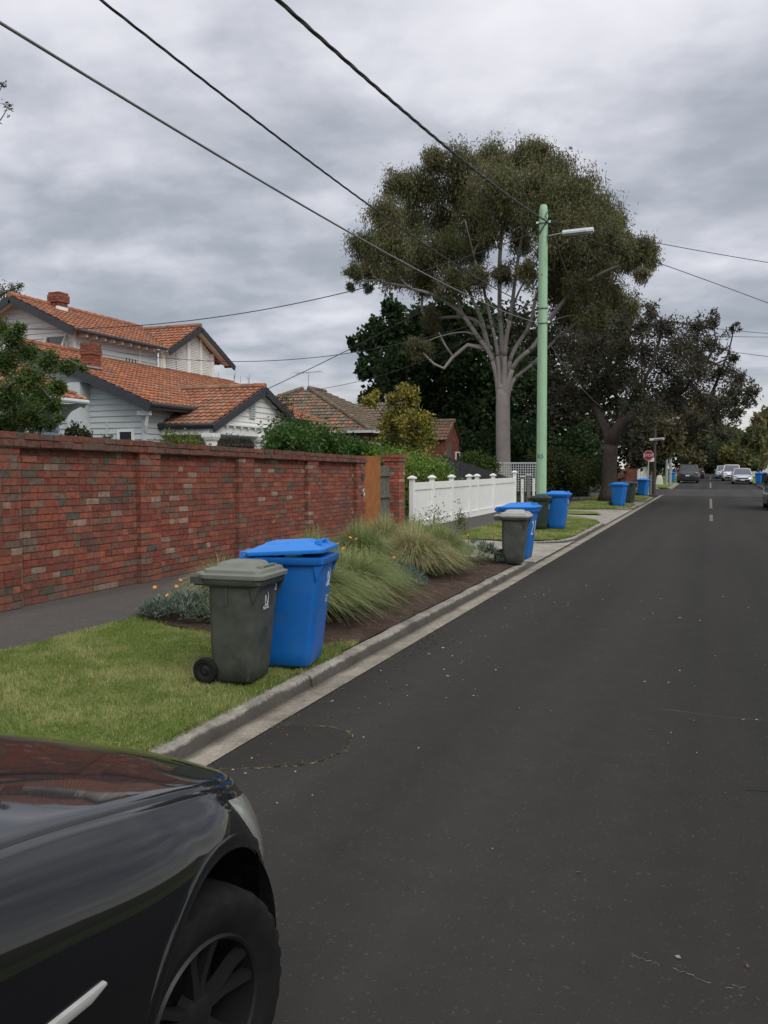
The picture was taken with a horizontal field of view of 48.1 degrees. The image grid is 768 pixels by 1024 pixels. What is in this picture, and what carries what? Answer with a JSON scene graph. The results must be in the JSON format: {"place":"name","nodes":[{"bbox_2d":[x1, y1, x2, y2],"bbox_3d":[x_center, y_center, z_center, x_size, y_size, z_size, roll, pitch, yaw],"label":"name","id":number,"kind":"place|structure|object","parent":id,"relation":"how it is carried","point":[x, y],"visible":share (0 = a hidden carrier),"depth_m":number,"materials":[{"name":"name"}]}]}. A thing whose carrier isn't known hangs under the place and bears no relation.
{"place":"outdoors","nodes":[
{"label":"outdoors","id":0,"kind":"place"},
{"bbox_2d":[0,615,343,751],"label":"lawn","id":1,"kind":"structure","parent":0,"point":[101,726],"depth_m":6.16,"materials":[{"name":"plant"}]},
{"bbox_2d":[190,558,287,683],"bbox_3d":[-1.100,0.820,6.561,0.614,0.917,0.522,1,3,17],"label":"wheelie bin","id":2,"kind":"object","parent":1,"relation":"on","point":[243,593],"visible":1,"depth_m":6.38,"materials":[{"name":"grey plastic"}]},
{"bbox_2d":[239,538,338,666],"bbox_3d":[-0.791,0.735,7.117,0.753,1.034,0.602,1,3,10],"label":"wheelie bin","id":3,"kind":"object","parent":1,"relation":"on","point":[301,603],"visible":0.84,"depth_m":6.88,"materials":[{"name":"blue plastic"}]},
{"bbox_2d":[164,548,232,607],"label":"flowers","id":4,"kind":"object","parent":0,"point":[203,586],"depth_m":9.51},
{"bbox_2d":[0,0,767,468],"label":"sky","id":5,"kind":"structure","parent":0,"point":[104,205],"materials":[{"name":"grey"}]},
{"bbox_2d":[381,455,406,527],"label":"brick pier","id":6,"kind":"structure","parent":0,"point":[395,464],"depth_m":21.52,"materials":[{"name":"brick"}]},
{"bbox_2d":[380,465,390,524],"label":"timber gate","id":7,"kind":"structure","parent":6,"relation":"attached to","point":[385,474],"depth_m":21.10,"materials":[{"name":"wood"}]},
{"bbox_2d":[141,469,762,765],"bbox_3d":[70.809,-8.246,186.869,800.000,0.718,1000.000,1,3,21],"label":"ground","id":8,"kind":"structure","parent":0,"point":[408,618],"depth_m":9.64,"materials":[{"name":"concrete"}]},
{"bbox_2d":[150,674,310,758],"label":"kerb","id":9,"kind":"structure","parent":8,"relation":"on","point":[198,738],"depth_m":5.69,"materials":[{"name":"concrete"}]},
{"bbox_2d":[0,493,598,649],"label":"footpath","id":10,"kind":"structure","parent":8,"relation":"on","point":[32,623],"depth_m":9.49,"materials":[{"name":"concrete"}]},
{"bbox_2d":[0,431,366,612],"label":"brick wall","id":11,"kind":"structure","parent":10,"relation":"on","point":[80,515],"depth_m":11.66,"materials":[{"name":"brick"}]},
{"bbox_2d":[365,456,379,526],"bbox_3d":[-0.277,-0.369,19.712,0.060,1.820,1.060,1,3,21],"label":"steel panel","id":12,"kind":"object","parent":10,"relation":"on","point":[372,482],"visible":0.6,"depth_m":19.69,"materials":[{"name":"metal"}]},
{"bbox_2d":[407,470,517,525],"bbox_3d":[2.898,-0.588,27.715,0.210,1.461,12.530,1,3,21],"label":"white fence","id":13,"kind":"object","parent":10,"relation":"on","point":[477,496],"visible":0.9,"depth_m":26.10,"materials":[{"name":"paint"}]},
{"bbox_2d":[141,556,515,650],"bbox_3d":[-0.183,0.976,11.870,2.620,0.096,8.250,1,3,21],"label":"garden bed","id":14,"kind":"object","parent":8,"relation":"on","point":[443,587],"visible":0.29,"depth_m":9.79,"materials":[{"name":"soil"}]},
{"bbox_2d":[131,579,209,619],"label":"silver leaf plant","id":15,"kind":"object","parent":14,"relation":"on","point":[188,598],"visible":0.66,"depth_m":8.98,"materials":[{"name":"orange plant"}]},
{"bbox_2d":[192,550,416,621],"bbox_3d":[-0.846,0.730,8.976,2.460,0.823,2.449,1,3,21],"label":"grass tussock","id":16,"kind":"object","parent":14,"relation":"on","point":[338,582],"depth_m":8.70,"materials":[{"name":"plant"}]},
{"bbox_2d":[291,522,348,553],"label":"grass tussock","id":17,"kind":"object","parent":14,"relation":"on","point":[314,535],"depth_m":11.78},
{"bbox_2d":[322,638,359,653],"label":"grass","id":18,"kind":"structure","parent":14,"relation":"on","point":[328,648],"depth_m":7.77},
{"bbox_2d":[329,513,418,574],"bbox_3d":[-0.336,0.480,12.137,1.870,0.969,1.859,1,3,21],"label":"grass tussock","id":19,"kind":"object","parent":14,"relation":"on","point":[362,536],"depth_m":11.96,"materials":[{"name":"plant"}]},
{"bbox_2d":[340,508,411,563],"bbox_3d":[-0.005,0.387,13.842,1.996,0.966,1.983,1,3,21],"label":"grass tussock","id":20,"kind":"object","parent":14,"relation":"on","point":[384,526],"depth_m":13.67,"materials":[{"name":"plant"}]},
{"bbox_2d":[333,543,433,609],"bbox_3d":[-0.454,0.708,10.115,2.283,0.748,2.273,1,3,21],"label":"grass tussock","id":21,"kind":"object","parent":14,"relation":"on","point":[369,570],"depth_m":9.92,"materials":[{"name":"plant"}]},
{"bbox_2d":[355,544,426,589],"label":"grass tussock","id":22,"kind":"object","parent":14,"relation":"on","point":[380,559],"depth_m":11.12,"materials":[{"name":"plant"}]},
{"bbox_2d":[384,551,430,586],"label":"silver leaf plant","id":23,"kind":"object","parent":14,"relation":"on","point":[409,568],"visible":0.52,"depth_m":11.37,"materials":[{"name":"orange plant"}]},
{"bbox_2d":[397,512,430,533],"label":"grass tussock","id":24,"kind":"object","parent":14,"relation":"on","point":[413,522],"depth_m":14.52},
{"bbox_2d":[375,519,478,574],"bbox_3d":[0.419,0.514,12.619,2.113,0.874,2.144,1,3,21],"label":"grass tussock","id":25,"kind":"object","parent":14,"relation":"on","point":[414,545],"depth_m":12.37,"materials":[{"name":"plant"}]},
{"bbox_2d":[399,496,469,536],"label":"bed shrub","id":26,"kind":"object","parent":14,"relation":"on","point":[461,520],"visible":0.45,"depth_m":17.37,"materials":[{"name":"green plant"}]},
{"bbox_2d":[397,540,477,575],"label":"grass tussock","id":27,"kind":"object","parent":14,"relation":"on","point":[442,571],"depth_m":12.54,"materials":[{"name":"plant"}]},
{"bbox_2d":[389,519,496,568],"bbox_3d":[0.920,0.496,13.504,1.773,0.823,1.764,1,3,21],"label":"grass tussock","id":28,"kind":"object","parent":14,"relation":"on","point":[449,537],"depth_m":13.32,"materials":[{"name":"plant"}]},
{"bbox_2d":[457,529,503,561],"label":"silver leaf plant","id":29,"kind":"object","parent":14,"relation":"on","point":[488,549],"visible":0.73,"depth_m":14.31,"materials":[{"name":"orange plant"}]},
{"bbox_2d":[494,509,532,563],"bbox_3d":[2.179,0.414,14.505,0.614,0.917,0.522,1,3,17],"label":"wheelie bin","id":30,"kind":"object","parent":14,"relation":"on","point":[515,523],"visible":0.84,"depth_m":14.31,"materials":[{"name":"grey plastic"}]},
{"bbox_2d":[494,502,541,559],"bbox_3d":[2.375,0.331,15.231,0.744,1.005,0.602,1,3,23],"label":"wheelie bin","id":31,"kind":"object","parent":14,"relation":"on","point":[534,509],"visible":0.44,"depth_m":15.01,"materials":[{"name":"blue plastic"}]},
{"bbox_2d":[298,615,426,686],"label":"kerb","id":32,"kind":"structure","parent":8,"relation":"on","point":[320,673],"depth_m":7.84,"materials":[{"name":"concrete"}]},
{"bbox_2d":[182,481,681,765],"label":"gutter","id":33,"kind":"object","parent":8,"relation":"on","point":[225,744],"visible":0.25,"depth_m":7.07,"materials":[{"name":"concrete"}]},
{"bbox_2d":[346,289,536,443],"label":"broadleaf tree","id":34,"kind":"object","parent":8,"relation":"on","point":[473,403],"visible":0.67,"depth_m":54.80,"materials":[{"name":"green plant"}]},
{"bbox_2d":[416,579,495,622],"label":"kerb","id":35,"kind":"structure","parent":8,"relation":"on","point":[444,607],"depth_m":10.76,"materials":[{"name":"concrete"}]},
{"bbox_2d":[488,561,535,584],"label":"kerb","id":36,"kind":"structure","parent":8,"relation":"on","point":[501,577],"depth_m":13.69,"materials":[{"name":"concrete"}]},
{"bbox_2d":[478,529,591,543],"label":"kerb","id":37,"kind":"structure","parent":8,"relation":"on","point":[579,536],"depth_m":19.87,"materials":[{"name":"concrete"}]},
{"bbox_2d":[493,296,649,490],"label":"dark tree","id":38,"kind":"object","parent":8,"relation":"on","point":[563,417],"visible":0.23,"depth_m":58.83,"materials":[{"name":"green plant"}]},
{"bbox_2d":[649,426,664,494],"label":"street name pole","id":39,"kind":"object","parent":8,"relation":"on","point":[654,438],"visible":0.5,"depth_m":51.44,"materials":[{"name":"grey metal"}]},
{"bbox_2d":[749,405,767,450],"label":"roadside tree","id":40,"kind":"object","parent":8,"relation":"on","point":[760,417],"visible":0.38,"depth_m":125.13,"materials":[{"name":"green plant"}]},
{"bbox_2d":[406,493,531,525],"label":"garden ground","id":41,"kind":"structure","parent":0,"point":[518,497],"depth_m":47.08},
{"bbox_2d":[0,279,24,298],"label":"backyard tree","id":42,"kind":"object","parent":41,"relation":"on","point":[11,289],"visible":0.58,"depth_m":40.92,"materials":[{"name":"green plant"}]},
{"bbox_2d":[0,314,89,433],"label":"maple tree","id":43,"kind":"object","parent":41,"relation":"on","point":[29,379],"visible":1,"depth_m":11.19,"materials":[{"name":"green plant"}]},
{"bbox_2d":[0,359,89,434],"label":"neighbour house","id":44,"kind":"structure","parent":41,"relation":"on","point":[76,399],"depth_m":18.04,"materials":[{"name":"tile"}]},
{"bbox_2d":[60,420,92,436],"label":"shrub","id":45,"kind":"object","parent":41,"relation":"on","point":[73,430],"visible":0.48,"depth_m":12.56,"materials":[{"name":"green plant"}]},
{"bbox_2d":[0,291,325,448],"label":"weatherboard house","id":46,"kind":"structure","parent":41,"relation":"on","point":[130,396],"depth_m":26.77,"materials":[{"name":"white paint"}]},
{"bbox_2d":[44,334,67,345],"bbox_3d":[-10.429,-5.331,27.176,0.840,0.560,0.345,1,3,21],"label":"window","id":47,"kind":"structure","parent":46,"relation":"in","point":[61,339],"depth_m":27.24,"materials":[{"name":"white paint"}]},
{"bbox_2d":[117,429,134,439],"bbox_3d":[-7.253,-1.943,24.199,0.550,0.760,0.105,1,3,21],"label":"window","id":48,"kind":"structure","parent":46,"relation":"in","point":[121,433],"depth_m":24.16,"materials":[{"name":"white paint"}]},
{"bbox_2d":[154,425,196,443],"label":"shrub","id":49,"kind":"object","parent":41,"relation":"on","point":[175,439],"visible":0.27,"depth_m":15.25,"materials":[{"name":"green plant"}]},
{"bbox_2d":[181,428,213,445],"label":"shrub","id":50,"kind":"object","parent":41,"relation":"on","point":[190,438],"visible":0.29,"depth_m":16.28,"materials":[{"name":"green plant"}]},
{"bbox_2d":[218,433,258,448],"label":"shrub","id":51,"kind":"object","parent":41,"relation":"on","point":[237,445],"visible":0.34,"depth_m":21.06,"materials":[{"name":"green plant"}]},
{"bbox_2d":[267,394,306,427],"bbox_3d":[-3.350,-1.915,28.656,1.910,4.116,3.098,-1,3,-15],"label":"tree","id":52,"kind":"object","parent":41,"relation":"on","point":[286,405],"visible":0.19,"depth_m":27.71,"materials":[{"name":"green plant"}]},
{"bbox_2d":[255,415,405,491],"bbox_3d":[-1.450,-0.969,22.318,2.756,2.914,7.846,1,3,21],"label":"ivy hedge","id":53,"kind":"object","parent":41,"relation":"on","point":[295,436],"visible":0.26,"depth_m":20.17,"materials":[{"name":"green plant"}]},
{"bbox_2d":[275,386,432,455],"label":"brown roof house","id":54,"kind":"structure","parent":41,"relation":"on","point":[357,419],"depth_m":38.02,"materials":[{"name":"tile"}]},
{"bbox_2d":[360,382,440,457],"bbox_3d":[0.629,-2.285,30.634,3.234,4.647,2.936,1,3,21],"label":"yellow flowering tree","id":55,"kind":"object","parent":41,"relation":"on","point":[404,418],"visible":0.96,"depth_m":30.10,"materials":[{"name":"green plant"}]},
{"bbox_2d":[352,436,463,524],"bbox_3d":[0.715,-0.944,25.442,2.124,2.537,7.226,1,3,21],"label":"clipped hedge","id":56,"kind":"object","parent":41,"relation":"on","point":[421,468],"visible":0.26,"depth_m":24.85,"materials":[{"name":"green plant"}]},
{"bbox_2d":[427,419,462,459],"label":"brick annexe","id":57,"kind":"structure","parent":41,"relation":"on","point":[448,436],"depth_m":45.20,"materials":[{"name":"brick"}]},
{"bbox_2d":[428,456,508,479],"bbox_3d":[2.368,-1.228,35.047,5.697,2.070,0.089,1,3,21],"label":"paling fence","id":58,"kind":"object","parent":41,"relation":"on","point":[464,469],"visible":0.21,"depth_m":34.63,"materials":[{"name":"wood"}]},
{"bbox_2d":[458,450,503,474],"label":"garden shrubs","id":59,"kind":"object","parent":41,"relation":"on","point":[486,463],"visible":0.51,"depth_m":37.35,"materials":[{"name":"green plant"}]},
{"bbox_2d":[340,130,665,477],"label":"gum tree","id":60,"kind":"object","parent":41,"relation":"on","point":[470,195],"visible":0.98,"depth_m":43.16,"materials":[{"name":"green plant"}]},
{"bbox_2d":[498,462,535,491],"bbox_3d":[5.477,-1.606,39.604,3.869,1.355,0.050,1,3,21],"label":"lattice screen","id":61,"kind":"object","parent":41,"relation":"on","point":[520,473],"visible":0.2,"depth_m":39.29,"materials":[{"name":"paint"}]},
{"bbox_2d":[450,410,604,494],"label":"garden hedge","id":62,"kind":"object","parent":41,"relation":"on","point":[522,439],"visible":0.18,"depth_m":50.95,"materials":[{"name":"green plant"}]},
{"bbox_2d":[522,441,601,499],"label":"garden shrubs","id":63,"kind":"object","parent":41,"relation":"on","point":[571,475],"visible":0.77,"depth_m":40.82,"materials":[{"name":"green plant"}]},
{"bbox_2d":[572,452,617,496],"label":"garden shrubs","id":64,"kind":"object","parent":41,"relation":"on","point":[586,491],"visible":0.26,"depth_m":46.60,"materials":[{"name":"green plant"}]},
{"bbox_2d":[208,474,767,1023],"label":"road","id":65,"kind":"structure","parent":0,"point":[402,890],"depth_m":4.37,"materials":[{"name":"asphalt"}]},
{"bbox_2d":[0,733,281,1023],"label":"parked car","id":66,"kind":"object","parent":65,"relation":"on","point":[135,886],"visible":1,"depth_m":1.97,"materials":[{"name":"black paint"}]},
{"bbox_2d":[208,725,351,767],"bbox_3d":[-0.563,1.446,5.261,0.620,0.001,0.970,1,3,21],"label":"road patch","id":67,"kind":"object","parent":65,"relation":"on","point":[296,745],"visible":0.92,"depth_m":5.28,"materials":[{"name":"asphalt"}]},
{"bbox_2d":[207,560,553,768],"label":"dry weeds","id":68,"kind":"object","parent":65,"relation":"on","point":[332,719],"visible":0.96,"depth_m":5.68,"materials":[{"name":"plant"}]},
{"bbox_2d":[149,551,766,966],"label":"leaf litter","id":69,"kind":"object","parent":65,"relation":"on","point":[447,675],"visible":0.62,"depth_m":8.29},
{"bbox_2d":[676,464,700,482],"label":"parked car","id":70,"kind":"object","parent":65,"relation":"on","point":[687,472],"visible":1,"depth_m":82.79,"materials":[{"name":"grey paint"}]},
{"bbox_2d":[721,464,739,480],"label":"parked car","id":71,"kind":"object","parent":65,"relation":"on","point":[727,470],"visible":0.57,"depth_m":90.69,"materials":[{"name":"white paint"}]},
{"bbox_2d":[730,468,754,483],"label":"parked car","id":72,"kind":"object","parent":65,"relation":"on","point":[741,475],"visible":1,"depth_m":78.88,"materials":[{"name":"silver metal"}]},
{"bbox_2d":[762,475,767,509],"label":"parked car","id":73,"kind":"object","parent":65,"relation":"on","point":[765,495],"visible":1,"depth_m":35.96,"materials":[{"name":"grey paint"}]},
{"bbox_2d":[459,538,573,561],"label":"driveway","id":74,"kind":"structure","parent":0,"point":[541,551],"depth_m":18.06,"materials":[{"name":"concrete"}]},
{"bbox_2d":[459,515,599,539],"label":"lawn","id":75,"kind":"structure","parent":0,"point":[539,533],"depth_m":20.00,"materials":[{"name":"plant"}]},
{"bbox_2d":[527,494,552,528],"bbox_3d":[4.032,-0.006,22.240,0.614,0.917,0.522,1,3,19],"label":"wheelie bin","id":76,"kind":"object","parent":75,"relation":"on","point":[544,500],"visible":0.66,"depth_m":22.03,"materials":[{"name":"green plastic"}]},
{"bbox_2d":[542,491,571,528],"bbox_3d":[4.540,-0.059,22.634,0.744,0.995,0.602,1,3,21],"label":"wheelie bin","id":77,"kind":"object","parent":75,"relation":"on","point":[558,511],"visible":0.77,"depth_m":22.40,"materials":[{"name":"blue plastic"}]},
{"bbox_2d":[535,204,593,493],"bbox_3d":[4.779,-3.894,23.000,1.572,8.680,0.353,2,3,32],"label":"power pole","id":78,"kind":"object","parent":75,"relation":"on","point":[541,460],"visible":0.97,"depth_m":23.20,"materials":[{"name":"metal"}]},
{"bbox_2d":[0,21,536,322],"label":"overhead cable","id":79,"kind":"object","parent":78,"relation":"attached to","point":[14,31],"visible":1,"depth_m":7.12,"materials":[{"name":"rubber"}]},
{"bbox_2d":[34,231,537,329],"bbox_3d":[-3.851,-6.642,25.213,16.600,2.125,0.315,1,3,13],"label":"overhead cable","id":80,"kind":"object","parent":78,"relation":"attached to","point":[303,301],"visible":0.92,"depth_m":24.98,"materials":[{"name":"rubber"}]},
{"bbox_2d":[99,0,537,307],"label":"overhead cable","id":81,"kind":"object","parent":78,"relation":"attached to","point":[106,4],"visible":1,"depth_m":8.23,"materials":[{"name":"rubber"}]},
{"bbox_2d":[119,302,537,361],"bbox_3d":[-2.102,-5.179,25.468,13.340,1.267,0.329,1,3,18],"label":"overhead cable","id":82,"kind":"object","parent":78,"relation":"attached to","point":[337,354],"visible":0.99,"depth_m":25.39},
{"bbox_2d":[267,244,538,388],"bbox_3d":[0.257,-5.512,24.940,8.572,3.648,0.024,1,3,23],"label":"overhead cable","id":83,"kind":"object","parent":78,"relation":"attached to","point":[408,318],"visible":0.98,"depth_m":24.74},
{"bbox_2d":[275,0,547,221],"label":"overhead cable","id":84,"kind":"object","parent":78,"relation":"attached to","point":[290,11],"visible":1,"depth_m":11.15,"materials":[{"name":"rubber"}]},
{"bbox_2d":[316,296,537,389],"bbox_3d":[0.867,-5.756,31.578,0.797,1.147,17.727,-1,3,-25],"label":"overhead cable","id":85,"kind":"object","parent":78,"relation":"attached to","point":[438,354],"visible":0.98,"depth_m":29.87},
{"bbox_2d":[548,223,630,408],"bbox_3d":[10.226,-6.922,38.773,0.114,3.351,33.248,1,3,20],"label":"overhead cable","id":86,"kind":"object","parent":78,"relation":"attached to","point":[579,305],"visible":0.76,"depth_m":28.63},
{"bbox_2d":[548,226,767,302],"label":"overhead cable","id":87,"kind":"object","parent":78,"relation":"attached to","point":[659,263],"visible":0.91,"depth_m":27.59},
{"bbox_2d":[550,220,767,262],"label":"overhead cable","id":88,"kind":"object","parent":78,"relation":"attached to","point":[655,242],"visible":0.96,"depth_m":27.52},
{"bbox_2d":[516,473,662,487],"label":"garden ground","id":89,"kind":"structure","parent":0,"point":[661,474],"depth_m":114.77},
{"bbox_2d":[626,455,636,487],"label":"brick pillar","id":90,"kind":"structure","parent":89,"relation":"on","point":[631,475],"depth_m":67.36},
{"bbox_2d":[611,393,651,470],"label":"roadside tree","id":91,"kind":"object","parent":89,"relation":"on","point":[631,407],"visible":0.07,"depth_m":84.23,"materials":[{"name":"green plant"}]},
{"bbox_2d":[651,384,698,476],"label":"roadside tree","id":92,"kind":"object","parent":89,"relation":"on","point":[661,465],"visible":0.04,"depth_m":112.57,"materials":[{"name":"green plant"}]},
{"bbox_2d":[516,488,670,495],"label":"side street","id":93,"kind":"structure","parent":0,"point":[659,492],"depth_m":59.61,"materials":[{"name":"asphalt"}]},
{"bbox_2d":[567,508,632,524],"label":"driveway","id":94,"kind":"structure","parent":0,"point":[606,516],"depth_m":30.42,"materials":[{"name":"concrete"}]},
{"bbox_2d":[637,473,676,487],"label":"lawn","id":95,"kind":"structure","parent":0,"point":[664,485],"depth_m":78.30,"materials":[{"name":"plant"}]},
{"bbox_2d":[628,417,687,477],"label":"roadside tree","id":96,"kind":"object","parent":95,"relation":"on","point":[670,445],"visible":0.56,"depth_m":68.99,"materials":[{"name":"green plant"}]},
{"bbox_2d":[665,417,679,483],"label":"street light","id":97,"kind":"object","parent":95,"relation":"on","point":[670,473],"visible":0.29,"depth_m":72.21,"materials":[{"name":"metal"}]},
{"bbox_2d":[658,401,715,471],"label":"roadside tree","id":98,"kind":"object","parent":95,"relation":"on","point":[692,456],"visible":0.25,"depth_m":91.99,"materials":[{"name":"green plant"}]},
{"bbox_2d":[672,394,723,473],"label":"roadside tree","id":99,"kind":"object","parent":95,"relation":"on","point":[713,461],"visible":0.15,"depth_m":135.83,"materials":[{"name":"green plant"}]},
{"bbox_2d":[663,489,761,496],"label":"side street","id":100,"kind":"structure","parent":0,"point":[720,492],"depth_m":57.05,"materials":[{"name":"asphalt"}]},
{"bbox_2d":[718,439,767,467],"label":"roadside tree","id":101,"kind":"object","parent":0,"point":[725,454],"visible":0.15,"depth_m":106.63,"materials":[{"name":"green plant"}]},
{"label":"lawn","id":102,"kind":"structure","parent":0,"visible":0},
{"bbox_2d":[709,424,743,451],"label":"roadside tree","id":103,"kind":"object","parent":102,"relation":"on","point":[737,432],"visible":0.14,"depth_m":151.24,"materials":[{"name":"green plant"}]},
{"bbox_2d":[731,422,767,471],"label":"roadside tree","id":104,"kind":"object","parent":102,"relation":"on","point":[753,440],"visible":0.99,"depth_m":100.16,"materials":[{"name":"green plant"}]},
{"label":"lawn","id":105,"kind":"structure","parent":0,"visible":0},
{"bbox_2d":[568,499,634,508],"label":"grass","id":106,"kind":"structure","parent":105,"relation":"on","point":[590,503],"depth_m":35.87,"materials":[{"name":"plant"}]},
{"bbox_2d":[608,482,629,505],"bbox_3d":[9.810,-0.745,35.971,0.744,0.995,0.602,2,4,39],"label":"wheelie bin","id":107,"kind":"object","parent":105,"relation":"on","point":[619,491],"visible":0.98,"depth_m":35.78,"materials":[{"name":"blue plastic"}]},
{"bbox_2d":[624,481,636,502],"bbox_3d":[11.010,-0.891,38.827,0.744,0.995,0.602,2,4,36],"label":"wheelie bin","id":108,"kind":"object","parent":105,"relation":"on","point":[630,494],"visible":0.49,"depth_m":38.58,"materials":[{"name":"green plastic"}]},
{"bbox_2d":[547,298,763,501],"bbox_3d":[12.305,-5.163,39.905,9.452,9.472,8.252,1,3,21],"label":"street tree","id":109,"kind":"object","parent":105,"relation":"on","point":[649,409],"visible":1,"depth_m":38.74,"materials":[{"name":"green plant"}]},
{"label":"lawn","id":110,"kind":"structure","parent":0,"visible":0},
{"bbox_2d":[635,478,650,495],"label":"wheelie bin","id":111,"kind":"object","parent":110,"relation":"on","point":[643,485],"visible":0.98,"depth_m":48.76,"materials":[{"name":"blue plastic"}]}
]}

